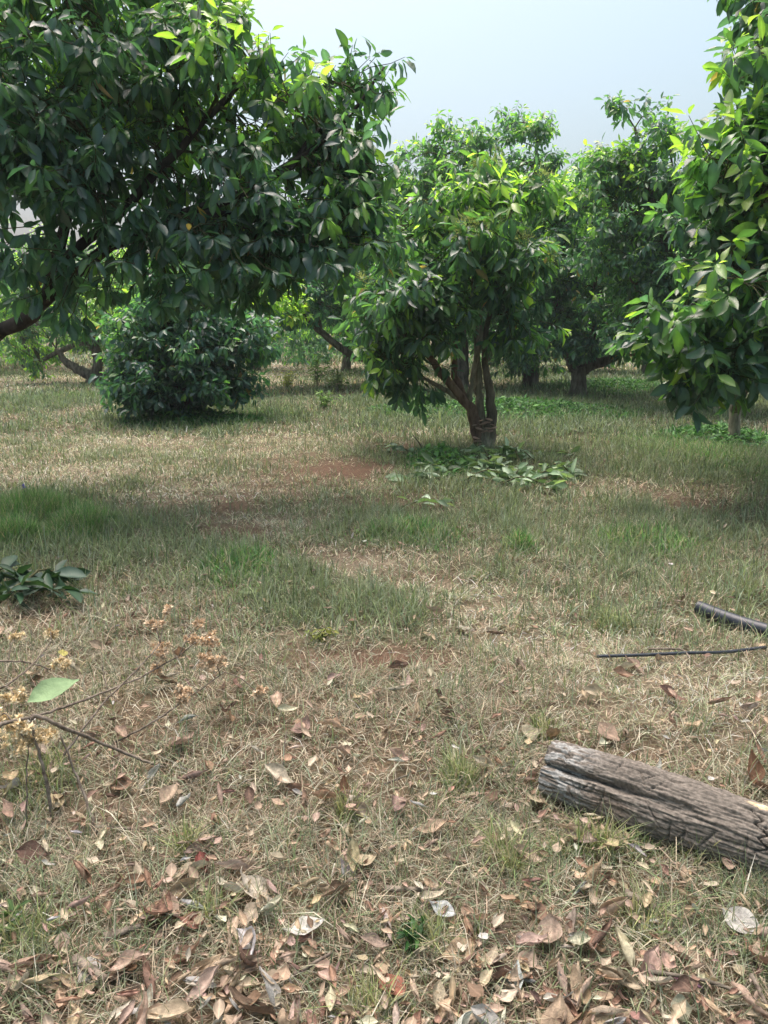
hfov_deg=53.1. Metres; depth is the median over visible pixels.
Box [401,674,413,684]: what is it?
fallen leaf
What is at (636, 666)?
fallen leaf
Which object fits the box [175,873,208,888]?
fallen leaf
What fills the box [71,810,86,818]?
fallen leaf
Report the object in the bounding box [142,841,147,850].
fallen leaf
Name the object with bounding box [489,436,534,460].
cut branch
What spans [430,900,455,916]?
fallen leaf
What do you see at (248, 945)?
fallen leaf
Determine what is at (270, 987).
fallen leaf
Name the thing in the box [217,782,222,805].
fallen leaf
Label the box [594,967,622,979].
fallen leaf
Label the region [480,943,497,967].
fallen leaf
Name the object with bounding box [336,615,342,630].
fallen leaf
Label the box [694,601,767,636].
plastic pipe
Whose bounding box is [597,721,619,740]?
fallen leaf
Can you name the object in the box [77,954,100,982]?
fallen leaf
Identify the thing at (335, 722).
fallen leaf
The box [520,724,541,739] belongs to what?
fallen leaf
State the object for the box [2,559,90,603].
cut branch
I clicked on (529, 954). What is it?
fallen leaf
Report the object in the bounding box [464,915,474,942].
fallen leaf
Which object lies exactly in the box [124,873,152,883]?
fallen leaf
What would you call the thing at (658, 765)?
fallen leaf
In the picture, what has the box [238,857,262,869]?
fallen leaf
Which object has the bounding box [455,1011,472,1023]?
fallen leaf
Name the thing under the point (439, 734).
fallen leaf
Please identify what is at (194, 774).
fallen leaf
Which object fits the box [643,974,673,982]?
fallen leaf
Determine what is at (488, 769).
fallen leaf
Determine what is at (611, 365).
avocado tree
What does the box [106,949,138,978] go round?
fallen leaf
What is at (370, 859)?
fallen leaf
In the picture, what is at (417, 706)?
fallen leaf
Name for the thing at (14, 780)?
fallen leaf
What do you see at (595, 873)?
fallen leaf
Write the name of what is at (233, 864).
fallen leaf
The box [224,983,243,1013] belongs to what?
fallen leaf
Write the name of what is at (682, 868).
fallen leaf
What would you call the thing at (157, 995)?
fallen leaf
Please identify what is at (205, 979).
fallen leaf
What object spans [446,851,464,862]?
fallen leaf
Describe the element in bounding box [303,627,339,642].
weed plant
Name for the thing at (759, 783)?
fallen leaf
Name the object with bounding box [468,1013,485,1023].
fallen leaf
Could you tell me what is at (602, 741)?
fallen leaf
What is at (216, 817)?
fallen leaf
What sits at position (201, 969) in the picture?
fallen leaf
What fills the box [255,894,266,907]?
fallen leaf
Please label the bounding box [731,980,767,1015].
fallen leaf
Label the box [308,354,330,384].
weed plant
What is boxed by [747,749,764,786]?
fallen leaf
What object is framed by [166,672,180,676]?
fallen leaf
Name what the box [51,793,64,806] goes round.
fallen leaf
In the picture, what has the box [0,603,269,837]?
dried weed
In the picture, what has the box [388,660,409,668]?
fallen leaf
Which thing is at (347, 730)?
fallen leaf
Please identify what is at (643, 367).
avocado tree
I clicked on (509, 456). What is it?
cut branch
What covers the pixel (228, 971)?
fallen leaf
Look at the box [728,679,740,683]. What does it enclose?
fallen leaf
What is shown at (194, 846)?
fallen leaf
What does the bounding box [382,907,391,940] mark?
fallen leaf
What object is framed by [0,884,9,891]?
fallen leaf
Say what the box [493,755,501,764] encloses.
fallen leaf
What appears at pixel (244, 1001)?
fallen leaf
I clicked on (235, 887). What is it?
fallen leaf
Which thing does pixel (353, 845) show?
fallen leaf
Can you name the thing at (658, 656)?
fallen leaf
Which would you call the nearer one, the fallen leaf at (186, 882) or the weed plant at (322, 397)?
the fallen leaf at (186, 882)
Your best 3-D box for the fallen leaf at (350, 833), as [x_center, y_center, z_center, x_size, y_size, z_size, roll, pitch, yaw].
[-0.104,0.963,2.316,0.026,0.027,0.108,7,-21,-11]
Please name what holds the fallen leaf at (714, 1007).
on the grass at (514, 509)
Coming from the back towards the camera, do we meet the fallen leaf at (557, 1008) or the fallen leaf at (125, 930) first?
the fallen leaf at (125, 930)
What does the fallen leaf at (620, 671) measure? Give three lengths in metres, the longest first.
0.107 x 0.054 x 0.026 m
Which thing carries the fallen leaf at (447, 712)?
on the grass at (514, 509)
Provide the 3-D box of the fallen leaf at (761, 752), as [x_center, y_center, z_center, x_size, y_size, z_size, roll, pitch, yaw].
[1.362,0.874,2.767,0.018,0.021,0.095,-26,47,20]
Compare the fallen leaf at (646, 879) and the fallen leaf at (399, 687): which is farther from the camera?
the fallen leaf at (399, 687)
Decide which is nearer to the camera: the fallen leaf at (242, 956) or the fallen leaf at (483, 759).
the fallen leaf at (242, 956)
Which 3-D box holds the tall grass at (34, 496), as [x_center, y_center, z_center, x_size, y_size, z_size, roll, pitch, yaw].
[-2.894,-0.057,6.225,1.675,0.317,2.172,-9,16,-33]
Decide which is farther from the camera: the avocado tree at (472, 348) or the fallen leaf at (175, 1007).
the avocado tree at (472, 348)
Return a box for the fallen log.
[538,740,767,883]
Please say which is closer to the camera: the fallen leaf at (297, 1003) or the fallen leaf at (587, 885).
the fallen leaf at (297, 1003)
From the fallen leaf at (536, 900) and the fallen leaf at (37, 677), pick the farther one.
the fallen leaf at (37, 677)
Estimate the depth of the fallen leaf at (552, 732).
2.92 m
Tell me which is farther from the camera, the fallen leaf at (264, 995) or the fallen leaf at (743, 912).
the fallen leaf at (743, 912)
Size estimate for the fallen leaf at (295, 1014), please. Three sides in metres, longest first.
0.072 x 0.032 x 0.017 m
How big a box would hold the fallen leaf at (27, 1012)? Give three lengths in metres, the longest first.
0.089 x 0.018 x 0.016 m
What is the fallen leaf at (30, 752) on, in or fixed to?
on the grass at (514, 509)
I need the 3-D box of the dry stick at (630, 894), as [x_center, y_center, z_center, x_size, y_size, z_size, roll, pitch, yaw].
[0.696,1.057,2.087,0.085,0.028,0.026,12,18,40]
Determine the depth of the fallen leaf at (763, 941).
1.91 m
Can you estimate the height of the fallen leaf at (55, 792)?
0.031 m
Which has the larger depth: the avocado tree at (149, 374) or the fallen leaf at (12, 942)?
the avocado tree at (149, 374)
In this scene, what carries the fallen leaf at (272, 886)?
on the grass at (514, 509)
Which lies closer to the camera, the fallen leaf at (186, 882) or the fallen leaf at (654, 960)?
the fallen leaf at (654, 960)
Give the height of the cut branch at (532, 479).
0.283 m
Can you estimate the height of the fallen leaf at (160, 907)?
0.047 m
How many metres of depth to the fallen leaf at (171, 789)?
2.52 m
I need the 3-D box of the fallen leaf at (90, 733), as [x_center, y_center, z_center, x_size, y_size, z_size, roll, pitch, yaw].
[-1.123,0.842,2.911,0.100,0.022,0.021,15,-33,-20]
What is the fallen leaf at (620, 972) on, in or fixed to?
on the grass at (514, 509)
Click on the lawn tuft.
(508, 861)
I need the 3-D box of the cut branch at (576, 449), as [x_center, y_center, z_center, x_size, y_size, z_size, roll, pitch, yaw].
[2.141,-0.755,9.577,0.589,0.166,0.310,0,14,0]
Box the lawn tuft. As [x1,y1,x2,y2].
[0,599,741,1023]
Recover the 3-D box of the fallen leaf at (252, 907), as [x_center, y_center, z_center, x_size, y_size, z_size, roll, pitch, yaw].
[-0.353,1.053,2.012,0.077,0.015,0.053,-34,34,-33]
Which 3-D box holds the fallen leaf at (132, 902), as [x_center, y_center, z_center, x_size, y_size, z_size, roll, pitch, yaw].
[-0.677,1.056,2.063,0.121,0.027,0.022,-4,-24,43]
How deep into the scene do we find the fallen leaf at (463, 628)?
4.01 m
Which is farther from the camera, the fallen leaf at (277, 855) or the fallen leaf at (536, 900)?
the fallen leaf at (277, 855)
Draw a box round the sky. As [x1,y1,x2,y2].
[0,0,758,327]
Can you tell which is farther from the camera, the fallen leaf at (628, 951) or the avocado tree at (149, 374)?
the avocado tree at (149, 374)
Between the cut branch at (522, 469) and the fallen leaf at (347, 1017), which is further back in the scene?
the cut branch at (522, 469)
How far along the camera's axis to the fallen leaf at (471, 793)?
2.56 m
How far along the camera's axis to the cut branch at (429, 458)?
8.46 m
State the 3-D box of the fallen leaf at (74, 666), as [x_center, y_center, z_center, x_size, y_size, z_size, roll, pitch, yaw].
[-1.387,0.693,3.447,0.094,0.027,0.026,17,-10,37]
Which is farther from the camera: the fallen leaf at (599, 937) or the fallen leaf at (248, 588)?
the fallen leaf at (248, 588)
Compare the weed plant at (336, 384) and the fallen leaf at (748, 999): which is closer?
the fallen leaf at (748, 999)
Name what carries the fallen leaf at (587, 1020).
on the leaf litter
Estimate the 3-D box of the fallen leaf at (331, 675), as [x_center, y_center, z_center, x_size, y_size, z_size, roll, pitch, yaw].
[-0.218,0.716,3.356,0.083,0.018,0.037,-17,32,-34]
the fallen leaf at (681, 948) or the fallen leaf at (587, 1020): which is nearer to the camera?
the fallen leaf at (587, 1020)
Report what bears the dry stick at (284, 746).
on the grass at (514, 509)
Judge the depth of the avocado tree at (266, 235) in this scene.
5.91 m
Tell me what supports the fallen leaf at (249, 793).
on the leaf litter
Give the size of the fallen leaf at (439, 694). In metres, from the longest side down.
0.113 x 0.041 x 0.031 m
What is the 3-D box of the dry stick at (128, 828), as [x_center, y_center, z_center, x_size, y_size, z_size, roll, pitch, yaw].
[-0.833,0.989,2.401,0.146,0.012,0.012,1,14,5]
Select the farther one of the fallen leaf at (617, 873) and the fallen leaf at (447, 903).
the fallen leaf at (617, 873)
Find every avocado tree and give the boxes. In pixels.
[0,0,425,343]
[0,219,11,351]
[0,224,92,367]
[0,234,132,383]
[53,242,170,366]
[88,253,284,420]
[115,249,313,344]
[240,285,334,370]
[263,233,392,361]
[279,286,334,359]
[291,266,388,371]
[326,203,473,367]
[327,132,576,448]
[379,108,543,388]
[450,100,627,387]
[467,171,571,366]
[504,147,691,396]
[539,170,631,369]
[559,88,715,410]
[569,207,691,372]
[603,0,767,439]
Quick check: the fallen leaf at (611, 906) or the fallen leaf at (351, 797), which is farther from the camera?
the fallen leaf at (351, 797)
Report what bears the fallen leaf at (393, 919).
on the grass at (514, 509)
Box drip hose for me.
[597,646,766,657]
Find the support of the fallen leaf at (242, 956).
on the grass at (514, 509)
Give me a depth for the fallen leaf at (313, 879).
2.09 m
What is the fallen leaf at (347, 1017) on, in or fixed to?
on the grass at (514, 509)
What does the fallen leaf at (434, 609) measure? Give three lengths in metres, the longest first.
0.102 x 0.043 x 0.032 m
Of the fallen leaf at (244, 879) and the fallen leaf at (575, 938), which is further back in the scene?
the fallen leaf at (244, 879)
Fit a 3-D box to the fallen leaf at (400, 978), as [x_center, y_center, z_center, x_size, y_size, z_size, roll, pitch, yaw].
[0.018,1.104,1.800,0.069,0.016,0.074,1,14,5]
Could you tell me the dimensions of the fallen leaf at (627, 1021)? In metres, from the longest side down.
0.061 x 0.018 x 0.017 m
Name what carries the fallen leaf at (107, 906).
on the grass at (514, 509)
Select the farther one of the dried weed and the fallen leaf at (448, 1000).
the dried weed
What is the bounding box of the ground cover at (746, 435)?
[119,376,767,476]
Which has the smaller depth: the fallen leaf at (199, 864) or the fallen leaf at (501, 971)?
the fallen leaf at (501, 971)
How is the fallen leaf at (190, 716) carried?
on the grass at (514, 509)
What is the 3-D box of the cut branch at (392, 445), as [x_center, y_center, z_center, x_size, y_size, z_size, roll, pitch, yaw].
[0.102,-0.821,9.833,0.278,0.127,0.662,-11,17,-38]
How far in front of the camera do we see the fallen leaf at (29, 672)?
3.37 m
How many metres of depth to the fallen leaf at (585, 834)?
2.33 m
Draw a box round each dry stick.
[95,825,139,829]
[282,731,286,764]
[293,952,331,976]
[383,765,440,784]
[384,884,441,892]
[623,888,655,909]
[648,647,706,671]
[648,970,763,1003]
[749,973,767,1009]
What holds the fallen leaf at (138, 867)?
on the grass at (514, 509)
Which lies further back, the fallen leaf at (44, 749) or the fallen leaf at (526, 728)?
the fallen leaf at (526, 728)
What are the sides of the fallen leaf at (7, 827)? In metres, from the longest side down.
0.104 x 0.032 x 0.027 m
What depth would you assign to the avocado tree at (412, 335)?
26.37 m
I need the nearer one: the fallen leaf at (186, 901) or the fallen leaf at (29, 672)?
the fallen leaf at (186, 901)
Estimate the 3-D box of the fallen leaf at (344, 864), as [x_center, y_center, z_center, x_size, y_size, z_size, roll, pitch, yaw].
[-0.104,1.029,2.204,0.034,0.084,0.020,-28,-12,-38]
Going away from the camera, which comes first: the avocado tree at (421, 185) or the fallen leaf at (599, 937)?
the fallen leaf at (599, 937)
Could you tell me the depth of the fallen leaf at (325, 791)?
2.48 m
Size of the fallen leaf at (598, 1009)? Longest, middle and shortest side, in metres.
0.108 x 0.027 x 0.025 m
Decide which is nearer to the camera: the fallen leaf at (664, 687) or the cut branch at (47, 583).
the fallen leaf at (664, 687)
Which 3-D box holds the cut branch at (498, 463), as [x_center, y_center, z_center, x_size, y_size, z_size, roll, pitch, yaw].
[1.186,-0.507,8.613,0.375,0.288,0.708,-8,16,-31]
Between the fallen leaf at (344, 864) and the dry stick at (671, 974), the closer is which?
the dry stick at (671, 974)
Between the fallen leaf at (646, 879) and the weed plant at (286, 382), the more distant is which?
the weed plant at (286, 382)
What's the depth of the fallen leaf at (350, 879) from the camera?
2.15 m
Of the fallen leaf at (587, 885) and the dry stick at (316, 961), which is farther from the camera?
the fallen leaf at (587, 885)
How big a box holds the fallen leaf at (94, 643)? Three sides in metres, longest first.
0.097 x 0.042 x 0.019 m
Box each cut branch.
[0,555,44,594]
[0,569,97,610]
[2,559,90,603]
[375,442,413,452]
[385,471,439,484]
[397,494,452,507]
[413,452,460,472]
[458,467,521,482]
[460,443,499,458]
[464,452,499,468]
[467,455,517,470]
[473,453,513,469]
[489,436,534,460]
[492,468,566,491]
[498,446,529,462]
[502,462,535,480]
[534,446,579,455]
[534,462,573,480]
[538,458,586,481]
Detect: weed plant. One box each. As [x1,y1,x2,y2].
[0,898,31,956]
[272,370,297,386]
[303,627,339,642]
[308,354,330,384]
[315,390,342,408]
[322,367,355,390]
[397,914,428,961]
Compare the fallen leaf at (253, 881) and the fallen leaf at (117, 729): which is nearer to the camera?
the fallen leaf at (253, 881)
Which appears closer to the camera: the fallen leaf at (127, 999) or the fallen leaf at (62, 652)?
the fallen leaf at (127, 999)
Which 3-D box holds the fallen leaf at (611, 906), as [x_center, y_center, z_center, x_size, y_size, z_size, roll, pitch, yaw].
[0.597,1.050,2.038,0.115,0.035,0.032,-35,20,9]
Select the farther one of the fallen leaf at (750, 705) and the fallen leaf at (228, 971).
the fallen leaf at (750, 705)
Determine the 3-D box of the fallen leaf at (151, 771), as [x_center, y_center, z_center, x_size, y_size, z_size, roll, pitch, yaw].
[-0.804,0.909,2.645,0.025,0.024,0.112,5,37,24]
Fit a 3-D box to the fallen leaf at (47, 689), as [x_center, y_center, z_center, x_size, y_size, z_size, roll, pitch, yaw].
[-1.151,0.618,2.679,0.176,0.052,0.078,-9,16,-33]
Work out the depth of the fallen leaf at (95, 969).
1.85 m
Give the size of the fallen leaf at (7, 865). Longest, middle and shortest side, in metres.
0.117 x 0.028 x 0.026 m
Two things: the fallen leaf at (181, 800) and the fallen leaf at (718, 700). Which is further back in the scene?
the fallen leaf at (718, 700)
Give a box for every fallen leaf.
[0,777,21,788]
[0,818,10,836]
[0,858,13,873]
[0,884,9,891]
[0,958,16,973]
[2,770,17,779]
[2,798,13,816]
[4,941,24,951]
[7,967,28,990]
[8,954,52,967]
[16,840,51,864]
[19,1001,35,1023]
[23,974,73,983]
[24,748,36,757]
[25,667,36,674]
[27,678,78,701]
[28,675,43,683]
[34,954,67,964]
[38,742,47,753]
[38,974,67,986]
[42,837,48,852]
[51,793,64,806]
[53,790,67,798]
[58,649,67,655]
[66,895,89,909]
[70,662,79,670]
[70,953,107,981]
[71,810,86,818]
[73,860,93,885]
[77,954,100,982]
[77,982,94,999]
[79,818,85,825]
[83,731,100,736]
[89,640,106,649]
[102,900,111,912]
[103,923,140,942]
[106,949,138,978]
[108,950,149,971]
[110,777,134,789]
[110,872,125,898]
[113,983,145,1003]
[114,725,126,736]
[120,899,141,912]
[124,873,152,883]
[135,860,144,894]
[135,983,152,1018]
[136,991,147,1023]
[141,764,158,788]
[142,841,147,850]
[142,955,155,1000]
[143,890,172,915]
[147,998,191,1020]
[153,989,161,1003]
[155,924,162,944]
[157,674,178,683]
[159,784,177,803]
[161,877,199,898]
[162,890,181,913]
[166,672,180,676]
[167,731,193,745]
[171,938,199,962]
[172,860,212,879]
[173,623,184,629]
[173,646,184,655]
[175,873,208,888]
[176,792,190,806]
[176,896,202,908]
[177,769,206,778]
[178,714,197,722]
[178,911,207,928]
[183,835,219,852]
[183,961,212,979]
[183,976,216,987]
[184,953,221,989]
[185,965,218,1001]
[195,851,208,871]
[202,759,213,770]
[211,812,217,824]
[212,952,240,965]
[213,814,220,822]
[216,876,244,892]
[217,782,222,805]
[218,859,261,870]
[222,965,246,994]
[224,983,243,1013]
[228,708,234,721]
[229,986,275,1014]
[232,677,241,686]
[233,955,264,973]
[236,926,255,960]
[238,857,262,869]
[238,945,257,965]
[239,587,257,593]
[239,901,259,922]
[240,866,252,892]
[242,875,272,900]
[244,786,254,803]
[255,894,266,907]
[257,992,270,1004]
[258,894,281,912]
[259,903,276,916]
[259,966,280,1014]
[265,763,293,782]
[266,879,281,900]
[268,1005,285,1012]
[270,691,281,707]
[270,851,288,859]
[277,704,298,711]
[277,1007,296,1023]
[281,946,293,971]
[282,916,323,934]
[283,782,309,790]
[285,1011,306,1021]
[288,995,300,1023]
[290,715,309,732]
[298,876,319,886]
[302,789,307,813]
[312,788,341,798]
[316,882,343,894]
[317,717,341,727]
[320,828,330,836]
[321,880,348,896]
[324,840,339,849]
[326,672,341,680]
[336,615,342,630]
[336,745,350,754]
[337,775,350,799]
[338,977,355,997]
[340,857,356,879]
[342,727,354,737]
[345,826,353,836]
[345,874,360,882]
[345,1010,351,1023]
[346,795,361,804]
[346,838,359,871]
[348,801,374,823]
[350,850,376,865]
[361,932,388,947]
[378,967,405,995]
[380,725,395,739]
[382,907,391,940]
[385,910,402,933]
[386,684,408,690]
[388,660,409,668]
[390,748,409,760]
[392,794,405,810]
[392,1000,399,1023]
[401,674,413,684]
[409,978,420,1002]
[412,1010,421,1023]
[415,701,420,717]
[415,818,446,832]
[417,723,425,731]
[421,888,446,900]
[425,876,438,887]
[426,605,442,612]
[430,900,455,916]
[431,729,446,737]
[433,979,445,1009]
[435,689,453,705]
[439,937,475,963]
[440,706,464,717]
[440,995,452,1015]
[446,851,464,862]
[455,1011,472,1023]
[457,625,469,629]
[459,792,475,796]
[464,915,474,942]
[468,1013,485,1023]
[470,962,511,981]
[471,1003,503,1023]
[473,755,494,766]
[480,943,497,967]
[485,754,495,776]
[485,789,497,800]
[487,626,497,633]
[487,631,503,633]
[491,980,525,1010]
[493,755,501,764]
[498,960,522,990]
[508,965,533,980]
[514,844,545,861]
[516,932,547,944]
[517,948,536,966]
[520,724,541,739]
[525,771,537,779]
[525,792,544,802]
[527,901,546,920]
[532,895,539,902]
[532,913,552,934]
[535,912,562,943]
[541,991,576,1023]
[542,985,577,1016]
[543,991,573,1001]
[546,728,559,738]
[555,822,583,834]
[557,961,571,997]
[565,824,598,842]
[565,907,575,936]
[567,931,590,944]
[569,883,592,888]
[569,1010,591,1023]
[570,960,582,1010]
[573,975,592,1007]
[581,926,597,949]
[583,683,602,695]
[583,856,602,889]
[583,1012,612,1023]
[588,1005,627,1016]
[590,916,612,943]
[591,897,627,918]
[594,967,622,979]
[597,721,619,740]
[598,967,642,989]
[599,737,610,744]
[603,1017,625,1023]
[611,662,636,670]
[612,871,619,878]
[613,666,633,676]
[615,926,634,971]
[615,966,631,981]
[622,729,628,736]
[625,655,646,674]
[625,1017,636,1023]
[629,1010,654,1023]
[632,717,653,723]
[639,944,661,984]
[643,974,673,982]
[644,877,667,884]
[655,653,661,661]
[655,758,661,768]
[659,684,684,699]
[669,712,679,729]
[670,975,698,991]
[670,994,691,1021]
[673,937,699,962]
[674,885,695,903]
[676,861,690,887]
[683,720,701,726]
[683,961,703,970]
[694,993,724,1015]
[708,697,731,703]
[722,906,759,933]
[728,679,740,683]
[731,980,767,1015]
[740,702,758,709]
[743,927,767,937]
[743,937,767,965]
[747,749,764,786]
[751,937,762,982]
[752,729,760,738]
[754,884,767,905]
[755,781,767,788]
[756,742,766,765]
[757,938,767,956]
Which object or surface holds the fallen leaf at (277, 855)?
on the grass at (514, 509)
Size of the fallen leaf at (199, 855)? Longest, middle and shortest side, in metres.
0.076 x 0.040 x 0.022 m
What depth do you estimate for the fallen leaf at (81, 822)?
2.43 m
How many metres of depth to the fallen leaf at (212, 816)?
2.40 m
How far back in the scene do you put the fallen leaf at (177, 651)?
3.63 m
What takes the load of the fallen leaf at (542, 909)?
on the fallen leaf at (533, 918)
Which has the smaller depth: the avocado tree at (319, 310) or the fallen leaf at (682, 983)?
the fallen leaf at (682, 983)
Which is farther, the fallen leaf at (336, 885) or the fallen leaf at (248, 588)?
the fallen leaf at (248, 588)
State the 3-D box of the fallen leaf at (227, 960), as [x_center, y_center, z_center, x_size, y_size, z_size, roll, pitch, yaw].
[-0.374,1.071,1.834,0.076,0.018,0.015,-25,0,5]
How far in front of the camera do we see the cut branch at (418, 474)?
7.91 m
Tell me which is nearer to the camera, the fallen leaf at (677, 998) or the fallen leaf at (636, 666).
the fallen leaf at (677, 998)
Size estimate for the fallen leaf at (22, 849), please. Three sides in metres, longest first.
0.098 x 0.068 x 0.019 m
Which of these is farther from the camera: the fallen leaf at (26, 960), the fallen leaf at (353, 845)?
the fallen leaf at (353, 845)
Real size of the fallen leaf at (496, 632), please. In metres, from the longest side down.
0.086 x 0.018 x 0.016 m
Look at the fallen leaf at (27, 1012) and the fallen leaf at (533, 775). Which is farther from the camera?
the fallen leaf at (533, 775)
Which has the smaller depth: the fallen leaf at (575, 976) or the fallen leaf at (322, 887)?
the fallen leaf at (575, 976)
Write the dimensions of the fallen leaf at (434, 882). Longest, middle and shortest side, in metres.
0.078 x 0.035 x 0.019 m
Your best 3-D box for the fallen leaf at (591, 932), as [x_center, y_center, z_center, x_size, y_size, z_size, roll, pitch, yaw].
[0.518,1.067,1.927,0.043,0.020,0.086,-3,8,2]
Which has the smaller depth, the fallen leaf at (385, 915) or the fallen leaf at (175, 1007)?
the fallen leaf at (175, 1007)
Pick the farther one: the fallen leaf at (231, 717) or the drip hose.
the drip hose
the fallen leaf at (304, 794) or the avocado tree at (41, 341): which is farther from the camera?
the avocado tree at (41, 341)
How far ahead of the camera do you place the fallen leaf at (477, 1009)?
1.71 m
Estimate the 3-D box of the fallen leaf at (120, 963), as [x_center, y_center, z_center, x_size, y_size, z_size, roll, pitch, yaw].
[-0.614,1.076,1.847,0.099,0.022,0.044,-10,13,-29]
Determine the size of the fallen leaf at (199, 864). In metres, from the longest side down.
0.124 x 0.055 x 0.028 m
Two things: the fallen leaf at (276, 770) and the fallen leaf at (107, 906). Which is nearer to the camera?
the fallen leaf at (107, 906)
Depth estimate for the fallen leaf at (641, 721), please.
3.01 m
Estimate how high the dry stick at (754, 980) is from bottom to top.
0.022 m
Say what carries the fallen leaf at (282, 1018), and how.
on the grass at (514, 509)
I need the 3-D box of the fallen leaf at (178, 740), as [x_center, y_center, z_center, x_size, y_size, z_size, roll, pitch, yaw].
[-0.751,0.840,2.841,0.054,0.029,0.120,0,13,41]
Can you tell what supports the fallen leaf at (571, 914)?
on the grass at (514, 509)
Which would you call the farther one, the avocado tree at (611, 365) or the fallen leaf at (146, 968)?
the avocado tree at (611, 365)
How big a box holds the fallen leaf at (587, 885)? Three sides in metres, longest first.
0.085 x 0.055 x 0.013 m
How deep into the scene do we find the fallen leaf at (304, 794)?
2.50 m
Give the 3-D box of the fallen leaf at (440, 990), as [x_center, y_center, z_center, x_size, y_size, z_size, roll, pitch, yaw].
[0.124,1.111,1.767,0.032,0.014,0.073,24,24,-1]
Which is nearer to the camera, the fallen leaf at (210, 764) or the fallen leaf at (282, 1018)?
the fallen leaf at (282, 1018)
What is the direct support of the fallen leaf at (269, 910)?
on the grass at (514, 509)
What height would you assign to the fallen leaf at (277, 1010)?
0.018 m
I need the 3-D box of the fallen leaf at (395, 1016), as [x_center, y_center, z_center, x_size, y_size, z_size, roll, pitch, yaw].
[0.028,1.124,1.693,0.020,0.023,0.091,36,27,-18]
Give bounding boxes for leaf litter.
[0,480,767,1023]
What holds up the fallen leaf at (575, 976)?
on the fallen leaf at (573, 1010)
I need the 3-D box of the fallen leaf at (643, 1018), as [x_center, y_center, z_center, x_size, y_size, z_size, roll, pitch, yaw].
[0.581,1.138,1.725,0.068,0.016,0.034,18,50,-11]
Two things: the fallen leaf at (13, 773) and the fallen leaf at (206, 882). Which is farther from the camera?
the fallen leaf at (13, 773)
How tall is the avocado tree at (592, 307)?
5.573 m
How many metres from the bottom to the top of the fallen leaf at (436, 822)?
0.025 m
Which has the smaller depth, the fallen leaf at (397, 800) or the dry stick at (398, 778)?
the fallen leaf at (397, 800)
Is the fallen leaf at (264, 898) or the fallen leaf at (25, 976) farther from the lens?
the fallen leaf at (264, 898)
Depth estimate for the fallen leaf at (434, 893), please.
2.08 m
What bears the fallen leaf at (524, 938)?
on the grass at (514, 509)
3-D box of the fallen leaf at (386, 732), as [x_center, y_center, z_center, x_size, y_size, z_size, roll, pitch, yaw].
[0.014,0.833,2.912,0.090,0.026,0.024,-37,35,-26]
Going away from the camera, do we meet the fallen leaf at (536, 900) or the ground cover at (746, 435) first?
the fallen leaf at (536, 900)
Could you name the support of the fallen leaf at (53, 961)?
on the grass at (514, 509)
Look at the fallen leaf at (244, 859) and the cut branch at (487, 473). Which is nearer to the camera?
the fallen leaf at (244, 859)
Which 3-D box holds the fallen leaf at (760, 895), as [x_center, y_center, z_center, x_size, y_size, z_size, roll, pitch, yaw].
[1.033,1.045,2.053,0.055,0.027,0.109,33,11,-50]
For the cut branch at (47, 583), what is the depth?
4.28 m
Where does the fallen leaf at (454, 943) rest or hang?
on the leaf litter
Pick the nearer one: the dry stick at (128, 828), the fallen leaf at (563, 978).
the fallen leaf at (563, 978)
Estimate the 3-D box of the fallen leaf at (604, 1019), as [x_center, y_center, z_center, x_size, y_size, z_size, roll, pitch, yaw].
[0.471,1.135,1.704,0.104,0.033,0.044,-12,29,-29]
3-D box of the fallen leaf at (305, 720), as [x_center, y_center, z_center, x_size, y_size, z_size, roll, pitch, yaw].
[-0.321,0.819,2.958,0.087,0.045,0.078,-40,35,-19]
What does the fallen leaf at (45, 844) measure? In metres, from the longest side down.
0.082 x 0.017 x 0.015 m
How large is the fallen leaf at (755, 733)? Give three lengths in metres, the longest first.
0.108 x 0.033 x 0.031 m
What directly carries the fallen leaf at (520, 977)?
on the fallen leaf at (496, 986)
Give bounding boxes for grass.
[0,345,767,1023]
[0,379,767,606]
[0,483,156,556]
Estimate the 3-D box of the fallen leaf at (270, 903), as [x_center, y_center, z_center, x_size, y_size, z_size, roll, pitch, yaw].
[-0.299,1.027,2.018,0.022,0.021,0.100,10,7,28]
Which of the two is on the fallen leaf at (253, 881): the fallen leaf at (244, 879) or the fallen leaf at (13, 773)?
the fallen leaf at (244, 879)

